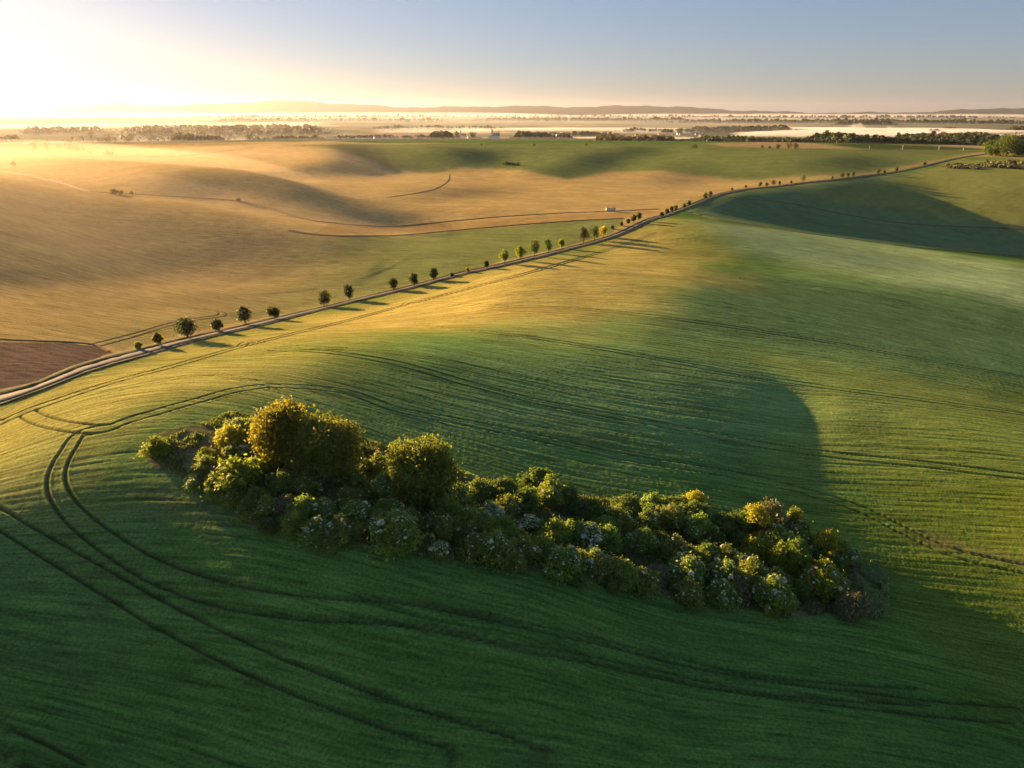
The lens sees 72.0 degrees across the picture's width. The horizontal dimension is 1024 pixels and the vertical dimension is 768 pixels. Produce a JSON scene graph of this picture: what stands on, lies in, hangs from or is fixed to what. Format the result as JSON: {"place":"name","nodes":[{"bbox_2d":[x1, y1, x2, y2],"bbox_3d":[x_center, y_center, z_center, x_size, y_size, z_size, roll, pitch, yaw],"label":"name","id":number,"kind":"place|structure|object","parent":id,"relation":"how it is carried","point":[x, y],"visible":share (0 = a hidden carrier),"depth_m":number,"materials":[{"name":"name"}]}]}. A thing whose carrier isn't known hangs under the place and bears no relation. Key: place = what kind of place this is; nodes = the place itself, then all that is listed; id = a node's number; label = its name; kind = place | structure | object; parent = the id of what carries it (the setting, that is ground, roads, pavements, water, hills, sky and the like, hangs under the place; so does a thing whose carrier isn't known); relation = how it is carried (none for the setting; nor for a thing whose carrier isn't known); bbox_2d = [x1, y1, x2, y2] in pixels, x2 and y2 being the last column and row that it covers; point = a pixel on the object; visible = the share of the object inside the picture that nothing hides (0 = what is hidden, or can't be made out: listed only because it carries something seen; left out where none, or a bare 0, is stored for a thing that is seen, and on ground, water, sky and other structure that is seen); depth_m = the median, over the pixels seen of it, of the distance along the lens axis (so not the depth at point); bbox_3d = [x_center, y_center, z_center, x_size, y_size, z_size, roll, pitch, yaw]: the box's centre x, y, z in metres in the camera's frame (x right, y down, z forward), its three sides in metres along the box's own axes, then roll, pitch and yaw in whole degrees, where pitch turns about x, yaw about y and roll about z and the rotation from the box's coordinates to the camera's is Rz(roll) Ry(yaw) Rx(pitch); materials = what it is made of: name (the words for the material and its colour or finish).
{"place":"outdoors","nodes":[
{"label":"outdoors","id":0,"kind":"place"},
{"bbox_2d":[0,154,981,402],"bbox_3d":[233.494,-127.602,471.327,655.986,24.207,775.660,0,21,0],"label":"road","id":1,"kind":"structure","parent":0,"point":[12,395],"depth_m":163.86,"materials":[{"name":"asphalt"}]},
{"bbox_2d":[0,100,1023,767],"bbox_3d":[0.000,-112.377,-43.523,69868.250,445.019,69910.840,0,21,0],"label":"ground","id":2,"kind":"structure","parent":0,"point":[866,396],"depth_m":111.48,"materials":[{"name":"plant"}]},
{"bbox_2d":[19,125,108,134],"bbox_3d":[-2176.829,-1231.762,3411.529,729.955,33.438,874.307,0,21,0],"label":"woodland","id":3,"kind":"object","parent":2,"relation":"on","point":[36,130],"visible":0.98,"depth_m":3193.43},
{"bbox_2d":[133,435,177,458],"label":"yellow bush","id":4,"kind":"object","parent":2,"relation":"on","point":[155,446],"visible":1,"depth_m":81.63,"materials":[{"name":"green plant"}]},
{"bbox_2d":[0,171,336,222],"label":"field border","id":5,"kind":"object","parent":2,"relation":"on","point":[241,201],"visible":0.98,"depth_m":380.27,"materials":[{"name":"brown plant"}]},
{"bbox_2d":[170,132,224,140],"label":"woodland","id":6,"kind":"object","parent":2,"relation":"on","point":[180,136],"visible":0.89,"depth_m":1882.33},
{"bbox_2d":[182,453,220,479],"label":"olive bush","id":7,"kind":"object","parent":2,"relation":"on","point":[203,466],"visible":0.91,"depth_m":77.75,"materials":[{"name":"green plant"}]},
{"bbox_2d":[109,123,342,136],"bbox_3d":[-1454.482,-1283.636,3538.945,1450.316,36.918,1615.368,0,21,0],"label":"woodland","id":8,"kind":"object","parent":2,"relation":"on","point":[157,130],"visible":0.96,"depth_m":3209.98,"materials":[{"name":"plant"}]},
{"bbox_2d":[212,423,249,448],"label":"golden bush","id":9,"kind":"object","parent":2,"relation":"on","point":[227,433],"visible":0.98,"depth_m":83.10,"materials":[{"name":"yellow plant"}]},
{"bbox_2d":[198,453,267,498],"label":"yellow bush","id":10,"kind":"object","parent":2,"relation":"on","point":[234,472],"visible":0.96,"depth_m":75.27,"materials":[{"name":"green plant"}]},
{"bbox_2d":[233,485,275,517],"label":"dark bush","id":11,"kind":"object","parent":2,"relation":"on","point":[252,492],"visible":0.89,"depth_m":73.08,"materials":[{"name":"green plant"}]},
{"bbox_2d":[248,492,280,517],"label":"elder bush","id":12,"kind":"object","parent":2,"relation":"on","point":[265,507],"visible":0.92,"depth_m":72.36,"materials":[{"name":"green plant"}]},
{"bbox_2d":[251,514,282,539],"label":"dark bush","id":13,"kind":"object","parent":2,"relation":"on","point":[268,526],"visible":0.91,"depth_m":70.52,"materials":[{"name":"green plant"}]},
{"bbox_2d":[244,394,314,467],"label":"broadleaf tree","id":14,"kind":"object","parent":2,"relation":"on","point":[267,424],"visible":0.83,"depth_m":78.13,"materials":[{"name":"green plant"}]},
{"bbox_2d":[259,469,302,495],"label":"dark bush","id":15,"kind":"object","parent":2,"relation":"on","point":[281,481],"visible":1,"depth_m":75.13,"materials":[{"name":"green plant"}]},
{"bbox_2d":[278,509,308,540],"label":"green bush","id":16,"kind":"object","parent":2,"relation":"on","point":[292,521],"visible":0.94,"depth_m":69.45,"materials":[{"name":"green plant"}]},
{"bbox_2d":[285,492,317,520],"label":"green bush","id":17,"kind":"object","parent":2,"relation":"on","point":[303,504],"visible":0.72,"depth_m":71.36,"materials":[{"name":"green plant"}]},
{"bbox_2d":[290,472,331,496],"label":"olive bush","id":18,"kind":"object","parent":2,"relation":"on","point":[309,484],"visible":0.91,"depth_m":75.50,"materials":[{"name":"green plant"}]},
{"bbox_2d":[288,514,336,549],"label":"elder bush","id":19,"kind":"object","parent":2,"relation":"on","point":[312,532],"visible":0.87,"depth_m":68.78,"materials":[{"name":"green plant"}]},
{"bbox_2d":[264,405,369,488],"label":"broadleaf tree","id":20,"kind":"object","parent":2,"relation":"on","point":[326,441],"visible":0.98,"depth_m":76.78,"materials":[{"name":"green plant"}]},
{"bbox_2d":[308,496,341,519],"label":"elder bush","id":21,"kind":"object","parent":2,"relation":"on","point":[325,506],"visible":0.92,"depth_m":71.59,"materials":[{"name":"green plant"}]},
{"bbox_2d":[307,529,349,554],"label":"olive bush","id":22,"kind":"object","parent":2,"relation":"on","point":[334,547],"visible":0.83,"depth_m":68.23,"materials":[{"name":"green plant"}]},
{"bbox_2d":[197,117,460,121],"bbox_3d":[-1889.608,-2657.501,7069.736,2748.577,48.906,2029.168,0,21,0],"label":"woodland","id":23,"kind":"object","parent":2,"relation":"on","point":[374,119],"visible":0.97,"depth_m":6716.72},
{"bbox_2d":[319,512,368,549],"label":"olive bush","id":24,"kind":"object","parent":2,"relation":"on","point":[343,524],"visible":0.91,"depth_m":69.34,"materials":[{"name":"green plant"}]},
{"bbox_2d":[329,485,367,508],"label":"olive bush","id":25,"kind":"object","parent":2,"relation":"on","point":[344,494],"visible":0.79,"depth_m":74.33,"materials":[{"name":"green plant"}]},
{"bbox_2d":[331,498,375,522],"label":"elder bush","id":26,"kind":"object","parent":2,"relation":"on","point":[350,508],"visible":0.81,"depth_m":71.09,"materials":[{"name":"green plant"}]},
{"bbox_2d":[366,470,396,499],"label":"elder bush","id":27,"kind":"object","parent":2,"relation":"on","point":[380,484],"visible":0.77,"depth_m":76.91,"materials":[{"name":"green plant"}]},
{"bbox_2d":[371,496,404,515],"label":"elder bush","id":28,"kind":"object","parent":2,"relation":"on","point":[383,504],"visible":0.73,"depth_m":73.69,"materials":[{"name":"green plant"}]},
{"bbox_2d":[361,507,435,563],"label":"elder bush","id":29,"kind":"object","parent":2,"relation":"on","point":[395,529],"visible":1,"depth_m":67.92,"materials":[{"name":"green plant"}]},
{"bbox_2d":[376,429,465,510],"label":"broadleaf tree","id":30,"kind":"object","parent":2,"relation":"on","point":[422,466],"visible":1,"depth_m":76.15,"materials":[{"name":"green plant"}]},
{"bbox_2d":[426,539,449,559],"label":"white flowering bush","id":31,"kind":"object","parent":2,"relation":"on","point":[441,546],"visible":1,"depth_m":69.08,"materials":[{"name":"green plant"}]},
{"bbox_2d":[425,489,467,516],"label":"green bush","id":32,"kind":"object","parent":2,"relation":"on","point":[445,503],"visible":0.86,"depth_m":75.58,"materials":[{"name":"green plant"}]},
{"bbox_2d":[433,512,471,540],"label":"olive bush","id":33,"kind":"object","parent":2,"relation":"on","point":[447,526],"visible":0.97,"depth_m":71.92,"materials":[{"name":"green plant"}]},
{"bbox_2d":[289,218,623,236],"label":"field border","id":34,"kind":"object","parent":2,"relation":"on","point":[294,231],"visible":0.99,"depth_m":344.17,"materials":[{"name":"brown plant"}]},
{"bbox_2d":[287,209,654,226],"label":"field border","id":35,"kind":"object","parent":2,"relation":"on","point":[465,219],"visible":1,"depth_m":369.29,"materials":[{"name":"brown plant"}]},
{"bbox_2d":[453,529,490,567],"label":"olive bush","id":36,"kind":"object","parent":2,"relation":"on","point":[471,549],"visible":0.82,"depth_m":69.31,"materials":[{"name":"green plant"}]},
{"bbox_2d":[455,503,488,531],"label":"elder bush","id":37,"kind":"object","parent":2,"relation":"on","point":[472,516],"visible":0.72,"depth_m":73.69,"materials":[{"name":"green plant"}]},
{"bbox_2d":[466,477,495,501],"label":"olive bush","id":38,"kind":"object","parent":2,"relation":"on","point":[479,491],"visible":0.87,"depth_m":83.02,"materials":[{"name":"green plant"}]},
{"bbox_2d":[0,154,979,394],"bbox_3d":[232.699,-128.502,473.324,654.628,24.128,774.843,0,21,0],"label":"road verge","id":39,"kind":"structure","parent":2,"relation":"on","point":[50,377],"depth_m":164.39,"materials":[{"name":"green plant"}]},
{"bbox_2d":[171,316,198,337],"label":"roadside tree","id":40,"kind":"object","parent":39,"relation":"on","point":[186,328],"visible":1,"depth_m":148.97,"materials":[{"name":"green plant"}]},
{"bbox_2d":[475,511,507,534],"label":"green bush","id":41,"kind":"object","parent":2,"relation":"on","point":[490,522],"visible":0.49,"depth_m":72.90,"materials":[{"name":"green plant"}]},
{"bbox_2d":[0,154,984,405],"bbox_3d":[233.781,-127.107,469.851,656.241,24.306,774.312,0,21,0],"label":"road verge","id":42,"kind":"structure","parent":2,"relation":"on","point":[70,378],"depth_m":182.97,"materials":[{"name":"green plant"}]},
{"bbox_2d":[476,528,517,571],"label":"elder bush","id":43,"kind":"object","parent":2,"relation":"on","point":[496,536],"visible":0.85,"depth_m":69.09,"materials":[{"name":"green plant"}]},
{"bbox_2d":[487,476,516,503],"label":"dark bush","id":44,"kind":"object","parent":2,"relation":"on","point":[500,489],"visible":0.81,"depth_m":84.71,"materials":[{"name":"green plant"}]},
{"bbox_2d":[480,537,529,575],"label":"olive bush","id":45,"kind":"object","parent":2,"relation":"on","point":[498,558],"visible":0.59,"depth_m":68.87,"materials":[{"name":"green plant"}]},
{"bbox_2d":[153,410,860,616],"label":"undergrowth","id":46,"kind":"object","parent":2,"relation":"on","point":[180,456],"visible":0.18,"depth_m":80.19,"materials":[{"name":"green plant"}]},
{"bbox_2d":[489,511,525,539],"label":"green bush","id":47,"kind":"object","parent":2,"relation":"on","point":[512,530],"visible":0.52,"depth_m":73.48,"materials":[{"name":"green plant"}]},
{"bbox_2d":[492,494,524,519],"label":"olive bush","id":48,"kind":"object","parent":2,"relation":"on","point":[508,503],"visible":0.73,"depth_m":80.35,"materials":[{"name":"green plant"}]},
{"bbox_2d":[502,547,527,573],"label":"olive bush","id":49,"kind":"object","parent":2,"relation":"on","point":[519,561],"visible":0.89,"depth_m":68.76,"materials":[{"name":"green plant"}]},
{"bbox_2d":[512,484,543,515],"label":"dark bush","id":50,"kind":"object","parent":2,"relation":"on","point":[528,498],"visible":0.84,"depth_m":82.92,"materials":[{"name":"green plant"}]},
{"bbox_2d":[509,533,548,569],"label":"olive bush","id":51,"kind":"object","parent":2,"relation":"on","point":[528,546],"visible":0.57,"depth_m":70.71,"materials":[{"name":"green plant"}]},
{"bbox_2d":[517,512,545,532],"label":"white flowering bush","id":52,"kind":"object","parent":2,"relation":"on","point":[529,521],"visible":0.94,"depth_m":78.51,"materials":[{"name":"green plant"}]},
{"bbox_2d":[516,466,556,487],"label":"dark bush","id":53,"kind":"object","parent":2,"relation":"on","point":[535,476],"visible":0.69,"depth_m":90.35,"materials":[{"name":"green plant"}]},
{"bbox_2d":[529,473,572,510],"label":"olive bush","id":54,"kind":"object","parent":2,"relation":"on","point":[549,491],"visible":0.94,"depth_m":85.81,"materials":[{"name":"green plant"}]},
{"bbox_2d":[536,514,577,544],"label":"green bush","id":55,"kind":"object","parent":2,"relation":"on","point":[555,529],"visible":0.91,"depth_m":76.86,"materials":[{"name":"green plant"}]},
{"bbox_2d":[536,543,591,586],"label":"elder bush","id":56,"kind":"object","parent":2,"relation":"on","point":[559,560],"visible":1,"depth_m":69.52,"materials":[{"name":"green plant"}]},
{"bbox_2d":[124,114,1015,118],"bbox_3d":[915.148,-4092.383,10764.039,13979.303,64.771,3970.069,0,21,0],"label":"woodland","id":57,"kind":"object","parent":2,"relation":"on","point":[669,115],"visible":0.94,"depth_m":10869.99,"materials":[{"name":"plant"}]},
{"bbox_2d":[559,517,584,546],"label":"green bush","id":58,"kind":"object","parent":2,"relation":"on","point":[575,528],"visible":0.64,"depth_m":78.38,"materials":[{"name":"green plant"}]},
{"bbox_2d":[561,500,589,520],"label":"dark bush","id":59,"kind":"object","parent":2,"relation":"on","point":[575,510],"visible":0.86,"depth_m":85.23,"materials":[{"name":"green plant"}]},
{"bbox_2d":[461,116,704,121],"bbox_3d":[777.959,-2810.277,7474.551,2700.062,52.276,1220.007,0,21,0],"label":"woodland","id":60,"kind":"object","parent":2,"relation":"on","point":[588,119],"visible":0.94,"depth_m":7293.48,"materials":[{"name":"plant"}]},
{"bbox_2d":[570,495,609,521],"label":"dark bush","id":61,"kind":"object","parent":2,"relation":"on","point":[595,507],"visible":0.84,"depth_m":84.65,"materials":[{"name":"green plant"}]},
{"bbox_2d":[573,521,610,549],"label":"white flowering bush","id":62,"kind":"object","parent":2,"relation":"on","point":[592,534],"visible":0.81,"depth_m":78.05,"materials":[{"name":"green plant"}]},
{"bbox_2d":[585,551,623,585],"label":"olive bush","id":63,"kind":"object","parent":2,"relation":"on","point":[605,569],"visible":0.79,"depth_m":72.53,"materials":[{"name":"green plant"}]},
{"bbox_2d":[601,523,632,553],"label":"green bush","id":64,"kind":"object","parent":2,"relation":"on","point":[613,533],"visible":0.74,"depth_m":78.83,"materials":[{"name":"green plant"}]},
{"bbox_2d":[599,503,638,534],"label":"olive bush","id":65,"kind":"object","parent":2,"relation":"on","point":[619,512],"visible":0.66,"depth_m":83.76,"materials":[{"name":"green plant"}]},
{"bbox_2d":[606,492,644,517],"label":"dark bush","id":66,"kind":"object","parent":2,"relation":"on","point":[630,502],"visible":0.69,"depth_m":88.21,"materials":[{"name":"green plant"}]},
{"bbox_2d":[612,555,645,593],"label":"green bush","id":67,"kind":"object","parent":2,"relation":"on","point":[629,575],"visible":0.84,"depth_m":71.92,"materials":[{"name":"green plant"}]},
{"bbox_2d":[588,134,679,140],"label":"woodland","id":68,"kind":"object","parent":2,"relation":"on","point":[611,137],"visible":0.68,"depth_m":1508.70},
{"bbox_2d":[625,526,661,556],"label":"elder bush","id":69,"kind":"object","parent":2,"relation":"on","point":[645,539],"visible":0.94,"depth_m":80.37,"materials":[{"name":"green plant"}]},
{"bbox_2d":[625,565,670,601],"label":"olive bush","id":70,"kind":"object","parent":2,"relation":"on","point":[649,578],"visible":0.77,"depth_m":72.24,"materials":[{"name":"green plant"}]},
{"bbox_2d":[632,507,663,531],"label":"elder bush","id":71,"kind":"object","parent":2,"relation":"on","point":[647,517],"visible":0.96,"depth_m":85.33,"materials":[{"name":"green plant"}]},
{"bbox_2d":[650,502,687,532],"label":"olive bush","id":72,"kind":"object","parent":2,"relation":"on","point":[672,517],"visible":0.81,"depth_m":86.13,"materials":[{"name":"green plant"}]},
{"bbox_2d":[651,533,698,563],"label":"olive bush","id":73,"kind":"object","parent":2,"relation":"on","point":[673,545],"visible":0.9,"depth_m":79.71,"materials":[{"name":"green plant"}]},
{"bbox_2d":[664,551,710,589],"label":"elder bush","id":74,"kind":"object","parent":2,"relation":"on","point":[681,565],"visible":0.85,"depth_m":75.38,"materials":[{"name":"green plant"}]},
{"bbox_2d":[665,575,712,609],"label":"olive bush","id":75,"kind":"object","parent":2,"relation":"on","point":[688,592],"visible":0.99,"depth_m":72.83,"materials":[{"name":"green plant"}]},
{"bbox_2d":[677,498,713,524],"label":"dark bush","id":76,"kind":"object","parent":2,"relation":"on","point":[694,506],"visible":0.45,"depth_m":88.22,"materials":[{"name":"green plant"}]},
{"bbox_2d":[676,511,724,544],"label":"elder bush","id":77,"kind":"object","parent":2,"relation":"on","point":[692,531],"visible":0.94,"depth_m":85.02,"materials":[{"name":"green plant"}]},
{"bbox_2d":[694,539,722,564],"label":"green bush","id":78,"kind":"object","parent":2,"relation":"on","point":[705,548],"visible":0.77,"depth_m":80.35,"materials":[{"name":"green plant"}]},
{"bbox_2d":[707,556,740,590],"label":"elder bush","id":79,"kind":"object","parent":2,"relation":"on","point":[723,568],"visible":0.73,"depth_m":76.31,"materials":[{"name":"green plant"}]},
{"bbox_2d":[711,510,739,533],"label":"dark bush","id":80,"kind":"object","parent":2,"relation":"on","point":[722,520],"visible":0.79,"depth_m":87.92,"materials":[{"name":"green plant"}]},
{"bbox_2d":[703,577,748,613],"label":"elder bush","id":81,"kind":"object","parent":2,"relation":"on","point":[723,592],"visible":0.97,"depth_m":73.34,"materials":[{"name":"green plant"}]},
{"bbox_2d":[686,124,797,132],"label":"woodland","id":82,"kind":"object","parent":2,"relation":"on","point":[773,128],"visible":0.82,"depth_m":3470.85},
{"bbox_2d":[727,506,758,533],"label":"dark bush","id":83,"kind":"object","parent":2,"relation":"on","point":[741,523],"visible":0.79,"depth_m":88.40,"materials":[{"name":"green plant"}]},
{"bbox_2d":[733,552,773,603],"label":"olive bush","id":84,"kind":"object","parent":2,"relation":"on","point":[749,567],"visible":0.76,"depth_m":76.73,"materials":[{"name":"green plant"}]},
{"bbox_2d":[734,534,774,563],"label":"yellow bush","id":85,"kind":"object","parent":2,"relation":"on","point":[754,546],"visible":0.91,"depth_m":83.15,"materials":[{"name":"green plant"}]},
{"bbox_2d":[743,502,772,528],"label":"tree","id":86,"kind":"object","parent":2,"relation":"on","point":[757,513],"visible":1,"depth_m":87.33,"materials":[{"name":"yellow plant"}]},
{"bbox_2d":[756,495,789,529],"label":"twiggy bush","id":87,"kind":"object","parent":2,"relation":"on","point":[771,507],"visible":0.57,"depth_m":89.79,"materials":[{"name":"brown plant"}]},
{"bbox_2d":[745,571,802,622],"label":"elder bush","id":88,"kind":"object","parent":2,"relation":"on","point":[775,595],"visible":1,"depth_m":74.20,"materials":[{"name":"green plant"}]},
{"bbox_2d":[756,523,794,546],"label":"elder bush","id":89,"kind":"object","parent":2,"relation":"on","point":[775,535],"visible":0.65,"depth_m":85.85,"materials":[{"name":"green plant"}]},
{"bbox_2d":[763,539,802,573],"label":"yellow bush","id":90,"kind":"object","parent":2,"relation":"on","point":[778,556],"visible":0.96,"depth_m":81.36,"materials":[{"name":"green plant"}]},
{"bbox_2d":[778,505,811,531],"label":"pale flowering bush","id":91,"kind":"object","parent":2,"relation":"on","point":[795,515],"visible":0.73,"depth_m":90.32,"materials":[{"name":"green plant"}]},
{"bbox_2d":[784,532,816,571],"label":"green bush","id":92,"kind":"object","parent":2,"relation":"on","point":[801,552],"visible":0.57,"depth_m":83.25,"materials":[{"name":"green plant"}]},
{"bbox_2d":[791,554,856,604],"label":"pale flowering bush","id":93,"kind":"object","parent":2,"relation":"on","point":[822,577],"visible":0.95,"depth_m":78.53,"materials":[{"name":"green plant"}]},
{"bbox_2d":[809,524,844,558],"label":"golden bush","id":94,"kind":"object","parent":2,"relation":"on","point":[826,539],"visible":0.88,"depth_m":86.34,"materials":[{"name":"green plant"}]},
{"bbox_2d":[642,117,1023,123],"bbox_3d":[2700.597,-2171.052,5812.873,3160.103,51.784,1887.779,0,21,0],"label":"woodland","id":95,"kind":"object","parent":2,"relation":"on","point":[911,120],"visible":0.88,"depth_m":5784.26,"materials":[{"name":"plant"}]},
{"bbox_2d":[662,130,1023,145],"bbox_3d":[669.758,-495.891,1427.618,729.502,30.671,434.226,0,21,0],"label":"woodland","id":96,"kind":"object","parent":2,"relation":"on","point":[826,136],"visible":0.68,"depth_m":1394.81,"materials":[{"name":"plant"}]},
{"bbox_2d":[830,538,860,566],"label":"elder bush","id":97,"kind":"object","parent":2,"relation":"on","point":[851,554],"visible":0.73,"depth_m":85.44,"materials":[{"name":"green plant"}]},
{"bbox_2d":[824,588,876,623],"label":"twiggy bush","id":98,"kind":"object","parent":2,"relation":"on","point":[850,605],"visible":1,"depth_m":75.39,"materials":[{"name":"brown plant"}]},
{"bbox_2d":[859,559,890,618],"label":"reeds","id":99,"kind":"object","parent":2,"relation":"on","point":[872,571],"visible":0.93,"depth_m":82.03,"materials":[{"name":"green plant"}]},
{"bbox_2d":[730,197,1023,229],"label":"field border","id":100,"kind":"object","parent":2,"relation":"on","point":[892,221],"visible":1,"depth_m":559.88,"materials":[{"name":"green plant"}]},
{"bbox_2d":[996,132,1023,156],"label":"tree","id":101,"kind":"object","parent":2,"relation":"on","point":[1008,144],"visible":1,"depth_m":788.58,"materials":[{"name":"green plant"}]},
{"bbox_2d":[0,0,1023,112],"label":"sky","id":102,"kind":"structure","parent":0,"point":[805,56],"materials":[{"name":"blue"}]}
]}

